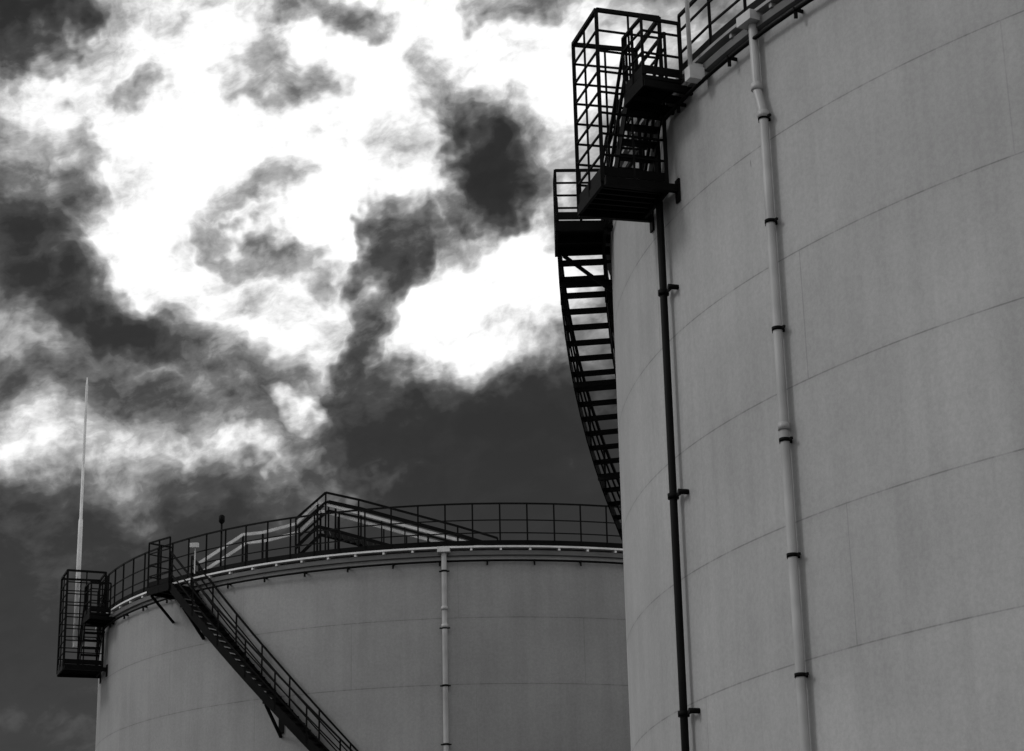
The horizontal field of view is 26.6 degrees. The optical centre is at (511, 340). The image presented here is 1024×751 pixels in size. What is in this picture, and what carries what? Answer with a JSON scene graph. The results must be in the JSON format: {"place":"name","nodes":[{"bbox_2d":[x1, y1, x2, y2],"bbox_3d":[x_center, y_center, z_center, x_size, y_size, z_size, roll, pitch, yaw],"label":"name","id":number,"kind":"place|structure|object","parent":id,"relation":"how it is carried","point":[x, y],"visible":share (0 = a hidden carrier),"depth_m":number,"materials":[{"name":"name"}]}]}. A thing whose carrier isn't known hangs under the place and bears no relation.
{"place":"outdoors","nodes":[
{"label":"outdoors","id":0,"kind":"place"},
{"bbox_2d":[0,0,754,750],"label":"sky","id":1,"kind":"structure","parent":0,"point":[288,253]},
{"label":"ground","id":2,"kind":"structure","parent":0,"visible":0},
{"bbox_2d":[95,502,630,750],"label":"storage tank","id":3,"kind":"object","parent":2,"relation":"on","point":[537,649],"visible":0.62,"depth_m":60.46,"materials":[{"name":"metal"}]},
{"bbox_2d":[72,377,95,647],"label":"lightning rod","id":4,"kind":"object","parent":3,"relation":"attached to","point":[78,575],"visible":0.88,"depth_m":69.78,"materials":[{"name":"grey metal"}]},
{"bbox_2d":[56,569,115,683],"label":"caged platform","id":5,"kind":"structure","parent":3,"relation":"attached to","point":[78,667],"depth_m":67.64,"materials":[{"name":"paint"}]},
{"bbox_2d":[190,543,198,573],"bbox_3d":[-9.265,6.322,63.134,0.221,0.914,0.351,-1,-19,0],"label":"junction box","id":6,"kind":"object","parent":3,"relation":"attached to","point":[195,545],"visible":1,"depth_m":63.14,"materials":[{"name":"grey metal"}]},
{"bbox_2d":[219,515,224,565],"bbox_3d":[-8.472,5.953,63.109,0.175,1.760,0.175,-1,-19,0],"label":"gauge pole","id":7,"kind":"object","parent":3,"relation":"on","point":[221,519],"visible":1,"depth_m":63.22,"materials":[{"name":"metal"}]},
{"bbox_2d":[146,536,358,750],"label":"staircase","id":8,"kind":"structure","parent":3,"relation":"attached to","point":[289,718],"depth_m":60.98,"materials":[{"name":"metal"}]},
{"bbox_2d":[198,491,497,570],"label":"roof catwalk","id":9,"kind":"object","parent":3,"relation":"on","point":[344,535],"visible":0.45,"depth_m":65.77,"materials":[{"name":"paint"}]},
{"bbox_2d":[437,546,451,750],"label":"drainpipe","id":10,"kind":"object","parent":3,"relation":"attached to","point":[443,551],"visible":1,"depth_m":59.57,"materials":[{"name":"grey metal"}]},
{"bbox_2d":[553,168,622,541],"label":"spiral staircase","id":11,"kind":"structure","parent":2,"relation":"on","point":[579,237],"depth_m":39.70,"materials":[{"name":"metal"}]},
{"bbox_2d":[602,0,1023,750],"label":"storage tank","id":12,"kind":"object","parent":2,"relation":"on","point":[896,138],"visible":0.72,"depth_m":28.43,"materials":[{"name":"metal"}]},
{"bbox_2d":[571,7,692,232],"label":"caged platform","id":13,"kind":"structure","parent":12,"relation":"attached to","point":[616,192],"depth_m":33.44,"materials":[{"name":"paint"}]},
{"bbox_2d":[653,134,700,750],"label":"fire water riser pipe","id":14,"kind":"object","parent":12,"relation":"attached to","point":[674,494],"visible":1,"depth_m":31.92,"materials":[{"name":"black metal"}]},
{"bbox_2d":[684,0,707,83],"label":"lightning rod","id":15,"kind":"object","parent":12,"relation":"attached to","point":[696,73],"visible":0.97,"depth_m":32.31,"materials":[{"name":"grey metal"}]},
{"bbox_2d":[736,8,810,750],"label":"drainpipe","id":16,"kind":"object","parent":12,"relation":"attached to","point":[748,19],"visible":0.95,"depth_m":29.19,"materials":[{"name":"grey metal"}]}
]}

